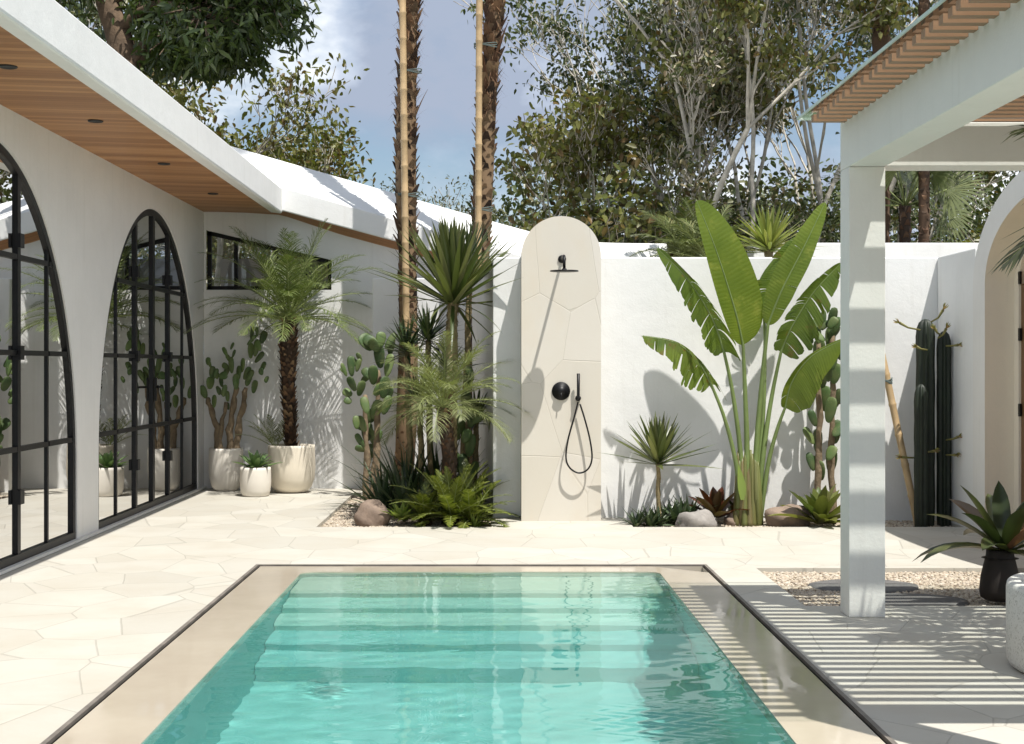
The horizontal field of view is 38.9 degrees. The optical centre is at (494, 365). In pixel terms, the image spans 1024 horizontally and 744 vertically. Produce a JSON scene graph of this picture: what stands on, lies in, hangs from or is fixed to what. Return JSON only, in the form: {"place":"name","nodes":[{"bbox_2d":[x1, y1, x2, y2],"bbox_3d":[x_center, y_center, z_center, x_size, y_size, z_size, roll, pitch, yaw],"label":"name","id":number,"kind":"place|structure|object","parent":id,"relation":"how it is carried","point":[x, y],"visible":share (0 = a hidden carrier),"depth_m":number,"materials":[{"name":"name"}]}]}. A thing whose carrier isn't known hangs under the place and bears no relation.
{"place":"outdoors","nodes":[
{"label":"outdoors","id":0,"kind":"place"},
{"bbox_2d":[322,495,491,526],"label":"gravel","id":1,"kind":"structure","parent":0,"point":[343,516],"depth_m":12.87,"materials":[{"name":"beige gravel"}]},
{"bbox_2d":[340,332,395,499],"bbox_3d":[-1.299,0.537,14.925,0.594,1.785,0.360,0,0,0],"label":"prickly pear","id":2,"kind":"object","parent":1,"relation":"on","point":[372,375],"visible":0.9,"depth_m":14.90,"materials":[{"name":"green plant"}]},
{"bbox_2d":[380,501,421,519],"bbox_3d":[-0.778,1.241,12.502,0.439,0.177,0.444,0,0,0],"label":"bromeliad","id":3,"kind":"object","parent":1,"relation":"on","point":[401,511],"visible":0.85,"depth_m":12.46,"materials":[{"name":"green plant"}]},
{"bbox_2d":[368,315,440,472],"bbox_3d":[-0.808,0.454,13.711,0.790,1.915,0.806,0,0,0],"label":"dracaena","id":4,"kind":"object","parent":1,"relation":"on","point":[406,353],"visible":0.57,"depth_m":13.72,"materials":[{"name":"green plant"}]},
{"bbox_2d":[322,435,487,512],"bbox_3d":[-0.557,0.980,13.540,2.062,0.799,1.909,0,0,0],"label":"strap leaf lily","id":5,"kind":"object","parent":1,"relation":"on","point":[384,493],"visible":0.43,"depth_m":13.28,"materials":[{"name":"green plant"}]},
{"bbox_2d":[388,0,427,475],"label":"tall palm","id":6,"kind":"object","parent":1,"relation":"on","point":[413,15],"visible":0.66,"depth_m":15.15,"materials":[{"name":"brown plant"}]},
{"bbox_2d":[398,0,421,330],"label":"bamboo pole","id":7,"kind":"object","parent":6,"relation":"attached to","point":[403,70],"visible":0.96,"depth_m":15.01,"materials":[{"name":"wood"}]},
{"bbox_2d":[378,372,438,491],"bbox_3d":[-0.721,0.707,13.476,0.858,1.403,0.830,0,0,-25],"label":"dracaena","id":8,"kind":"object","parent":1,"relation":"on","point":[420,445],"visible":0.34,"depth_m":13.48,"materials":[{"name":"green plant"}]},
{"bbox_2d":[386,300,464,475],"bbox_3d":[-0.654,0.392,13.613,0.854,2.027,0.865,0,0,-45],"label":"dracaena","id":9,"kind":"object","parent":1,"relation":"on","point":[425,325],"visible":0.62,"depth_m":13.57,"materials":[{"name":"green plant"}]},
{"bbox_2d":[392,481,462,526],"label":"fern","id":10,"kind":"object","parent":1,"relation":"on","point":[424,499],"visible":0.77,"depth_m":12.43,"materials":[{"name":"green plant"}]},
{"bbox_2d":[366,214,522,452],"bbox_3d":[-0.380,0.034,13.030,1.630,2.779,1.543,0,0,0],"label":"tall dracaena","id":11,"kind":"object","parent":1,"relation":"on","point":[451,267],"visible":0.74,"depth_m":12.84,"materials":[{"name":"green plant"}]},
{"bbox_2d":[412,340,484,389],"bbox_3d":[-0.449,0.566,13.714,0.836,1.690,0.792,0,0,-14],"label":"dracaena","id":12,"kind":"object","parent":1,"relation":"on","point":[445,362],"visible":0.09,"depth_m":13.66,"materials":[{"name":"green plant"}]},
{"bbox_2d":[387,461,512,526],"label":"fern","id":13,"kind":"object","parent":1,"relation":"on","point":[451,495],"visible":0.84,"depth_m":12.37,"materials":[{"name":"green plant"}]},
{"bbox_2d":[372,331,534,523],"bbox_3d":[-0.360,0.542,12.682,1.488,1.701,1.655,0,0,0],"label":"young palm","id":14,"kind":"object","parent":1,"relation":"on","point":[443,406],"visible":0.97,"depth_m":12.63,"materials":[{"name":"green plant"}]},
{"bbox_2d":[418,480,517,528],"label":"fern","id":15,"kind":"object","parent":1,"relation":"on","point":[468,498],"visible":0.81,"depth_m":12.31,"materials":[{"name":"green plant"}]},
{"bbox_2d":[431,220,507,453],"bbox_3d":[-0.263,0.009,13.487,0.980,2.800,0.962,0,0,0],"label":"dracaena","id":16,"kind":"object","parent":1,"relation":"on","point":[467,332],"visible":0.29,"depth_m":13.48,"materials":[{"name":"green plant"}]},
{"bbox_2d":[457,366,484,485],"bbox_3d":[-0.241,0.712,13.266,0.269,1.424,0.268,0,0,33],"label":"prickly pear","id":17,"kind":"object","parent":1,"relation":"on","point":[468,439],"visible":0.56,"depth_m":13.25,"materials":[{"name":"green plant"}]},
{"bbox_2d":[425,458,519,520],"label":"fern","id":18,"kind":"object","parent":1,"relation":"on","point":[464,464],"visible":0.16,"depth_m":12.98,"materials":[{"name":"green plant"}]},
{"bbox_2d":[458,387,489,483],"bbox_3d":[-0.166,0.797,13.568,0.747,1.233,0.706,0,0,0],"label":"dracaena","id":19,"kind":"object","parent":1,"relation":"on","point":[475,427],"visible":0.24,"depth_m":13.57,"materials":[{"name":"green plant"}]},
{"bbox_2d":[454,512,495,526],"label":"tufted lily","id":20,"kind":"object","parent":1,"relation":"on","point":[475,523],"visible":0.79,"depth_m":12.27,"materials":[{"name":"green plant"}]},
{"bbox_2d":[467,0,508,463],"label":"tall palm","id":21,"kind":"object","parent":1,"relation":"on","point":[494,19],"visible":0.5,"depth_m":15.10,"materials":[{"name":"brown plant"}]},
{"bbox_2d":[471,0,496,265],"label":"bamboo pole","id":22,"kind":"object","parent":21,"relation":"attached to","point":[478,44],"visible":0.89,"depth_m":14.95,"materials":[{"name":"wood"}]},
{"bbox_2d":[0,488,1023,743],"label":"paving","id":23,"kind":"structure","parent":0,"point":[84,622],"depth_m":8.80,"materials":[{"name":"stone"}]},
{"bbox_2d":[0,0,281,574],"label":"villa","id":24,"kind":"object","parent":23,"relation":"on","point":[119,174],"visible":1,"depth_m":11.14,"materials":[{"name":"paint"}]},
{"bbox_2d":[0,144,75,569],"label":"glass door","id":25,"kind":"structure","parent":24,"relation":"in","point":[38,447],"depth_m":10.15,"materials":[{"name":"black metal"}]},
{"bbox_2d":[99,209,196,528],"bbox_3d":[-3.208,-0.068,13.730,0.136,2.812,3.942,0,0,0],"label":"glass door","id":26,"kind":"structure","parent":24,"relation":"in","point":[148,412],"depth_m":13.52,"materials":[{"name":"black metal"}]},
{"bbox_2d":[209,447,242,490],"bbox_3d":[-2.916,1.118,15.720,0.370,0.460,0.370,0,0,0],"label":"pot","id":27,"kind":"object","parent":23,"relation":"on","point":[224,471],"visible":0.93,"depth_m":15.57,"materials":[{"name":"ceramic"}]},
{"bbox_2d":[200,327,268,448],"bbox_3d":[-2.839,0.275,15.752,0.788,1.414,0.323,0,0,0],"label":"prickly pear","id":28,"kind":"object","parent":27,"relation":"on","point":[255,348],"visible":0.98,"depth_m":15.72,"materials":[{"name":"green plant"}]},
{"bbox_2d":[240,466,270,496],"bbox_3d":[-2.486,1.198,15.050,0.324,0.300,0.324,0,0,0],"label":"pot","id":29,"kind":"object","parent":23,"relation":"on","point":[255,482],"visible":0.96,"depth_m":14.92,"materials":[{"name":"ceramic"}]},
{"bbox_2d":[234,450,281,467],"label":"agave","id":30,"kind":"object","parent":29,"relation":"on","point":[255,460],"visible":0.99,"depth_m":15.01,"materials":[{"name":"green plant"}]},
{"bbox_2d":[267,444,315,492],"bbox_3d":[-2.175,1.095,15.500,0.510,0.505,0.510,0,0,0],"label":"pot","id":31,"kind":"object","parent":23,"relation":"on","point":[293,471],"visible":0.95,"depth_m":15.29,"materials":[{"name":"ceramic"}]},
{"bbox_2d":[238,414,284,445],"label":"palm seedling","id":32,"kind":"object","parent":31,"relation":"on","point":[270,437],"visible":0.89,"depth_m":15.63,"materials":[{"name":"green plant"}]},
{"bbox_2d":[185,218,382,445],"bbox_3d":[-2.199,-0.330,15.486,2.142,2.486,2.040,0,0,13],"label":"potted palm","id":33,"kind":"object","parent":31,"relation":"on","point":[288,299],"visible":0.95,"depth_m":15.40,"materials":[{"name":"green plant"}]},
{"bbox_2d":[203,146,667,487],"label":"guest wing","id":34,"kind":"structure","parent":23,"relation":"on","point":[360,219],"depth_m":16.00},
{"bbox_2d":[207,231,330,289],"bbox_3d":[-2.497,-1.165,16.075,1.384,0.650,0.050,0,0,0],"label":"window","id":35,"kind":"structure","parent":34,"relation":"in","point":[209,234],"depth_m":16.05,"materials":[{"name":"black metal"}]},
{"bbox_2d":[40,564,897,743],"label":"swimming pool","id":36,"kind":"structure","parent":23,"relation":"in","point":[802,697],"depth_m":6.71,"materials":[{"name":"paint"}]},
{"bbox_2d":[142,572,794,743],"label":"pool water","id":37,"kind":"structure","parent":36,"relation":"in","point":[476,658],"depth_m":6.48,"materials":[{"name":"teal liquid"}]},
{"bbox_2d":[471,266,492,514],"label":"garden wall","id":38,"kind":"structure","parent":23,"relation":"on","point":[480,332],"depth_m":13.73,"materials":[{"name":"white paint"}]},
{"bbox_2d":[521,216,600,520],"bbox_3d":[0.577,0.025,12.499,0.693,2.660,0.832,0,0,0],"label":"outdoor shower","id":39,"kind":"object","parent":23,"relation":"on","point":[560,357],"visible":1,"depth_m":12.62,"materials":[{"name":"stone"}]},
{"bbox_2d":[797,0,1023,616],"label":"pergola","id":40,"kind":"object","parent":23,"relation":"on","point":[938,85],"visible":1,"depth_m":7.79,"materials":[{"name":"paint"}]},
{"bbox_2d":[973,171,1023,530],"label":"entrance portal","id":41,"kind":"object","parent":23,"relation":"on","point":[998,376],"visible":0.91,"depth_m":11.62,"materials":[{"name":"paint"}]},
{"bbox_2d":[1018,271,1023,529],"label":"door","id":42,"kind":"structure","parent":41,"relation":"in","point":[1021,330],"depth_m":11.49,"materials":[{"name":"brown wood"}]},
{"bbox_2d":[1006,572,1023,672],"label":"terrazzo planter","id":43,"kind":"object","parent":23,"relation":"on","point":[1015,620],"visible":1,"depth_m":6.38,"materials":[{"name":"stone"}]},
{"bbox_2d":[991,124,1023,276],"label":"planter palm","id":44,"kind":"object","parent":43,"relation":"on","point":[1017,256],"visible":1,"depth_m":7.05,"materials":[{"name":"green plant"}]},
{"bbox_2d":[64,0,1018,276],"label":"sky","id":45,"kind":"structure","parent":0,"point":[363,32],"materials":[{"name":"blue"}]},
{"bbox_2d":[500,201,589,228],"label":"tree","id":46,"kind":"object","parent":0,"point":[517,224],"visible":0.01,"depth_m":26.29,"materials":[{"name":"green plant"}]},
{"bbox_2d":[762,571,1022,605],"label":"gravel","id":47,"kind":"structure","parent":0,"point":[959,584],"depth_m":9.12,"materials":[{"name":"beige gravel"}]},
{"bbox_2d":[808,579,918,592],"bbox_3d":[2.295,1.383,9.026,0.690,0.049,0.511,0,0,0],"label":"stepping stone","id":48,"kind":"object","parent":47,"relation":"on","point":[891,586],"visible":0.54,"depth_m":8.97,"materials":[{"name":"grey stone"}]},
{"bbox_2d":[885,593,968,605],"bbox_3d":[2.413,1.383,8.445,0.691,0.049,0.511,0,0,0],"label":"stepping stone","id":49,"kind":"object","parent":47,"relation":"on","point":[903,599],"visible":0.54,"depth_m":8.40,"materials":[{"name":"grey stone"}]},
{"bbox_2d":[979,549,1018,601],"bbox_3d":[2.908,1.203,8.350,0.230,0.290,0.230,0,0,0],"label":"pot","id":50,"kind":"object","parent":47,"relation":"on","point":[999,568],"visible":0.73,"depth_m":8.27,"materials":[{"name":"ceramic"}]},
{"bbox_2d":[912,481,1023,561],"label":"bromeliad","id":51,"kind":"object","parent":50,"relation":"on","point":[999,524],"visible":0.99,"depth_m":8.33,"materials":[{"name":"green plant"}]},
{"bbox_2d":[889,171,900,191],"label":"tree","id":52,"kind":"object","parent":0,"point":[892,184],"visible":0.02,"depth_m":18.50,"materials":[{"name":"grey plant"}]},
{"label":"ground","id":53,"kind":"structure","parent":0,"visible":0},
{"bbox_2d":[61,0,252,258],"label":"tree","id":54,"kind":"object","parent":53,"relation":"on","point":[82,15],"visible":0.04,"depth_m":24.23,"materials":[{"name":"green plant"}]},
{"bbox_2d":[55,0,321,93],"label":"tree","id":55,"kind":"object","parent":53,"relation":"on","point":[216,41],"visible":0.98,"depth_m":18.78,"materials":[{"name":"green plant"}]},
{"bbox_2d":[206,242,270,282],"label":"shrub","id":56,"kind":"object","parent":53,"relation":"on","point":[213,256],"depth_m":24.42,"materials":[{"name":"green plant"}]},
{"bbox_2d":[206,232,296,289],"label":"tree","id":57,"kind":"object","parent":53,"relation":"on","point":[226,247],"visible":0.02,"depth_m":27.53,"materials":[{"name":"green plant"}]},
{"bbox_2d":[134,40,375,285],"bbox_3d":[-4.380,-2.040,24.134,4.830,6.937,6.268,0,0,0],"label":"tree","id":58,"kind":"object","parent":53,"relation":"on","point":[271,147],"visible":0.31,"depth_m":22.88,"materials":[{"name":"green plant"}]},
{"bbox_2d":[354,499,390,526],"bbox_3d":[-1.060,1.306,12.553,0.322,0.300,0.253,0,0,0],"label":"boulder","id":59,"kind":"object","parent":53,"relation":"on","point":[368,513],"visible":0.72,"depth_m":12.45,"materials":[{"name":"beige stone"}]},
{"bbox_2d":[373,278,465,486],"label":"garden wall","id":60,"kind":"structure","parent":53,"relation":"on","point":[385,306],"depth_m":15.50,"materials":[{"name":"white paint"}]},
{"bbox_2d":[359,166,521,228],"bbox_3d":[-1.486,-1.209,28.166,5.200,5.306,4.572,0,0,0],"label":"tree","id":61,"kind":"object","parent":53,"relation":"on","point":[458,203],"visible":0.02,"depth_m":26.70,"materials":[{"name":"green plant"}]},
{"bbox_2d":[454,0,709,210],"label":"tree","id":62,"kind":"object","parent":53,"relation":"on","point":[552,22],"visible":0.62,"depth_m":22.04,"materials":[{"name":"green plant"}]},
{"bbox_2d":[518,199,682,254],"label":"shrub","id":63,"kind":"object","parent":53,"relation":"on","point":[583,201],"depth_m":19.82,"materials":[{"name":"green plant"}]},
{"bbox_2d":[494,71,725,228],"bbox_3d":[1.618,-1.333,21.161,2.491,5.508,4.341,0,0,33],"label":"tree","id":64,"kind":"object","parent":53,"relation":"on","point":[593,138],"visible":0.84,"depth_m":20.09,"materials":[{"name":"green plant"}]},
{"bbox_2d":[206,120,1020,287],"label":"woodland","id":65,"kind":"object","parent":53,"relation":"on","point":[981,205],"depth_m":33.73,"materials":[{"name":"green plant"}]},
{"bbox_2d":[508,143,728,255],"bbox_3d":[1.314,-0.688,20.623,6.152,4.284,5.145,0,0,26],"label":"shrub","id":66,"kind":"object","parent":53,"relation":"on","point":[629,227],"visible":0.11,"depth_m":18.99,"materials":[{"name":"green plant"}]},
{"bbox_2d":[507,1,741,239],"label":"tree","id":67,"kind":"object","parent":53,"relation":"on","point":[570,80],"visible":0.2,"depth_m":23.37,"materials":[{"name":"green plant"}]},
{"bbox_2d":[614,0,695,247],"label":"tree","id":68,"kind":"object","parent":53,"relation":"on","point":[655,48],"visible":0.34,"depth_m":18.92,"materials":[{"name":"grey plant"}]},
{"bbox_2d":[506,169,825,251],"bbox_3d":[2.846,-0.692,21.471,5.059,4.292,6.624,0,0,38],"label":"shrub","id":69,"kind":"object","parent":53,"relation":"on","point":[552,202],"visible":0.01,"depth_m":20.66,"materials":[{"name":"green plant"}]},
{"bbox_2d":[590,168,778,244],"bbox_3d":[3.805,-0.752,20.139,6.421,4.402,5.744,0,0,10],"label":"shrub","id":70,"kind":"object","parent":53,"relation":"on","point":[641,240],"visible":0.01,"depth_m":19.89,"materials":[{"name":"green plant"}]},
{"bbox_2d":[629,197,745,256],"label":"feather palm","id":71,"kind":"object","parent":53,"relation":"on","point":[670,246],"visible":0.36,"depth_m":16.25,"materials":[{"name":"green plant"}]},
{"bbox_2d":[610,0,780,254],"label":"tree","id":72,"kind":"object","parent":53,"relation":"on","point":[705,67],"visible":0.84,"depth_m":18.45,"materials":[{"name":"green plant"}]},
{"bbox_2d":[675,509,717,526],"bbox_3d":[1.717,1.328,12.304,0.334,0.232,0.279,0,0,-36],"label":"boulder","id":73,"kind":"object","parent":53,"relation":"on","point":[702,518],"visible":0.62,"depth_m":12.21,"materials":[{"name":"white stone"}]},
{"bbox_2d":[648,196,763,256],"bbox_3d":[2.313,-0.207,15.548,1.525,3.254,1.554,0,0,0],"label":"feather palm","id":74,"kind":"object","parent":53,"relation":"on","point":[693,239],"visible":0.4,"depth_m":15.51,"materials":[{"name":"green plant"}]},
{"bbox_2d":[493,257,937,521],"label":"garden wall","id":75,"kind":"structure","parent":53,"relation":"on","point":[641,297],"depth_m":12.92,"materials":[{"name":"white paint"}]},
{"bbox_2d":[609,0,830,212],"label":"tree","id":76,"kind":"object","parent":53,"relation":"on","point":[675,121],"visible":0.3,"depth_m":19.94,"materials":[{"name":"green plant"}]},
{"bbox_2d":[733,21,755,244],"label":"tree","id":77,"kind":"object","parent":53,"relation":"on","point":[752,162],"visible":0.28,"depth_m":18.66,"materials":[{"name":"grey plant"}]},
{"bbox_2d":[596,146,897,255],"bbox_3d":[3.335,-0.880,21.692,7.118,4.650,7.070,0,0,29],"label":"shrub","id":78,"kind":"object","parent":53,"relation":"on","point":[777,201],"visible":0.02,"depth_m":21.14,"materials":[{"name":"green plant"}]},
{"bbox_2d":[631,0,865,250],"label":"tree","id":79,"kind":"object","parent":53,"relation":"on","point":[833,4],"visible":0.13,"depth_m":20.31,"materials":[{"name":"green plant"}]},
{"bbox_2d":[643,0,854,230],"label":"tree","id":80,"kind":"object","parent":53,"relation":"on","point":[833,31],"visible":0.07,"depth_m":22.28,"materials":[{"name":"green plant"}]},
{"bbox_2d":[596,163,915,243],"bbox_3d":[4.439,-0.822,21.556,5.240,4.532,5.282,0,0,-40],"label":"shrub","id":81,"kind":"object","parent":53,"relation":"on","point":[834,235],"visible":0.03,"depth_m":19.71,"materials":[{"name":"green plant"}]},
{"bbox_2d":[733,203,822,256],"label":"screw pine","id":82,"kind":"object","parent":53,"relation":"on","point":[768,239],"visible":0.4,"depth_m":15.11,"materials":[{"name":"green plant"}]},
{"bbox_2d":[729,1,836,220],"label":"tree","id":83,"kind":"object","parent":53,"relation":"on","point":[779,123],"visible":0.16,"depth_m":24.43,"materials":[{"name":"green plant"}]},
{"bbox_2d":[764,504,810,526],"bbox_3d":[2.516,1.317,12.499,0.350,0.254,0.328,0,0,41],"label":"boulder","id":84,"kind":"object","parent":53,"relation":"on","point":[780,521],"visible":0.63,"depth_m":12.41,"materials":[{"name":"beige stone"}]},
{"bbox_2d":[628,520,950,526],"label":"gravel","id":85,"kind":"structure","parent":53,"relation":"on","point":[898,523],"depth_m":12.55,"materials":[{"name":"beige gravel"}]},
{"bbox_2d":[611,503,675,526],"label":"strap leaf lily","id":86,"kind":"object","parent":85,"relation":"on","point":[651,518],"visible":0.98,"depth_m":12.34,"materials":[{"name":"green plant"}]},
{"bbox_2d":[597,411,720,514],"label":"young yucca","id":87,"kind":"object","parent":85,"relation":"on","point":[659,438],"visible":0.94,"depth_m":12.45,"materials":[{"name":"green plant"}]},
{"bbox_2d":[642,495,717,524],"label":"strap leaf lily","id":88,"kind":"object","parent":85,"relation":"on","point":[680,507],"visible":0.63,"depth_m":12.51,"materials":[{"name":"green plant"}]},
{"bbox_2d":[685,487,748,517],"bbox_3d":[1.933,1.184,12.580,0.639,0.272,0.753,0,0,0],"label":"bromeliad","id":89,"kind":"object","parent":85,"relation":"on","point":[715,497],"visible":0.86,"depth_m":12.53,"materials":[{"name":"red plant"}]},
{"bbox_2d":[724,513,739,525],"bbox_3d":[2.059,1.341,12.547,0.149,0.181,0.162,0,0,0],"label":"stone","id":90,"kind":"object","parent":85,"relation":"on","point":[728,520],"visible":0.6,"depth_m":12.49,"materials":[{"name":"beige stone"}]},
{"bbox_2d":[642,200,839,526],"bbox_3d":[2.104,-0.014,12.476,1.743,2.828,0.481,0,0,0],"label":"bird of paradise","id":91,"kind":"object","parent":85,"relation":"on","point":[747,305],"visible":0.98,"depth_m":12.44,"materials":[{"name":"green plant"}]},
{"bbox_2d":[724,499,764,517],"bbox_3d":[2.116,1.237,12.728,0.459,0.209,0.396,0,0,39],"label":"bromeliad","id":92,"kind":"object","parent":85,"relation":"on","point":[730,507],"visible":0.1,"depth_m":12.64,"materials":[{"name":"green plant"}]},
{"bbox_2d":[769,484,839,523],"bbox_3d":[2.765,1.179,12.367,0.858,0.362,0.805,0,0,13],"label":"bromeliad","id":93,"kind":"object","parent":85,"relation":"on","point":[819,503],"visible":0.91,"depth_m":12.26,"materials":[{"name":"green plant"}]},
{"bbox_2d":[803,307,839,524],"bbox_3d":[2.896,0.457,12.646,0.401,1.934,0.368,0,0,23],"label":"prickly pear","id":94,"kind":"object","parent":85,"relation":"on","point":[827,400],"visible":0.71,"depth_m":12.66,"materials":[{"name":"green plant"}]},
{"bbox_2d":[885,354,913,521],"bbox_3d":[3.518,0.598,12.627,0.431,1.617,0.087,0,0,42],"label":"bamboo pole","id":95,"kind":"object","parent":85,"relation":"on","point":[892,404],"visible":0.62,"depth_m":12.60,"materials":[{"name":"wood"}]},
{"bbox_2d":[893,303,961,526],"bbox_3d":[3.667,0.429,12.394,0.610,1.941,0.376,0,0,0],"label":"column cactus","id":96,"kind":"object","parent":85,"relation":"on","point":[925,450],"depth_m":12.44,"materials":[{"name":"green plant"}]},
{"bbox_2d":[670,0,916,248],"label":"tree","id":97,"kind":"object","parent":53,"relation":"on","point":[874,10],"visible":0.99,"depth_m":17.08,"materials":[{"name":"green plant"}]},
{"bbox_2d":[747,171,896,243],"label":"shrub","id":98,"kind":"object","parent":53,"relation":"on","point":[761,182],"visible":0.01,"depth_m":20.59,"materials":[{"name":"green plant"}]},
{"bbox_2d":[758,0,932,242],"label":"tree","id":99,"kind":"object","parent":53,"relation":"on","point":[797,18],"visible":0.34,"depth_m":19.21,"materials":[{"name":"green plant"}]},
{"bbox_2d":[747,243,977,256],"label":"parapet wall","id":100,"kind":"structure","parent":53,"relation":"on","point":[904,249],"depth_m":16.00,"materials":[{"name":"white paint"}]},
{"bbox_2d":[871,0,890,242],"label":"slim palm","id":101,"kind":"object","parent":53,"relation":"on","point":[877,44],"visible":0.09,"depth_m":17.51,"materials":[{"name":"brown plant"}]},
{"bbox_2d":[797,171,1002,242],"bbox_3d":[5.886,-0.703,21.493,5.370,4.297,4.819,0,0,0],"label":"shrub","id":102,"kind":"object","parent":53,"relation":"on","point":[974,222],"visible":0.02,"depth_m":21.01,"materials":[{"name":"green plant"}]},
{"bbox_2d":[832,167,990,242],"bbox_3d":[4.968,-0.698,17.553,1.934,4.236,1.670,0,0,0],"label":"fan palm","id":103,"kind":"object","parent":53,"relation":"on","point":[941,179],"visible":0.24,"depth_m":17.44,"materials":[{"name":"green plant"}]},
{"bbox_2d":[839,171,998,242],"bbox_3d":[7.178,-1.506,23.856,2.966,5.864,2.071,0,0,0],"label":"tree","id":104,"kind":"object","parent":53,"relation":"on","point":[990,174],"visible":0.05,"depth_m":23.88,"materials":[{"name":"green plant"}]},
{"bbox_2d":[825,0,1017,242],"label":"tree","id":105,"kind":"object","parent":53,"relation":"on","point":[913,9],"visible":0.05,"depth_m":21.76,"materials":[{"name":"green plant"}]},
{"bbox_2d":[918,0,930,242],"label":"slim palm","id":106,"kind":"object","parent":53,"relation":"on","point":[924,194],"visible":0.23,"depth_m":16.95,"materials":[{"name":"brown plant"}]},
{"bbox_2d":[894,185,992,242],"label":"shrub","id":107,"kind":"object","parent":53,"relation":"on","point":[973,228],"visible":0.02,"depth_m":21.32,"materials":[{"name":"green plant"}]},
{"bbox_2d":[938,248,976,527],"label":"garden wall","id":108,"kind":"structure","parent":53,"relation":"on","point":[955,281],"depth_m":12.27,"materials":[{"name":"white paint"}]}
]}

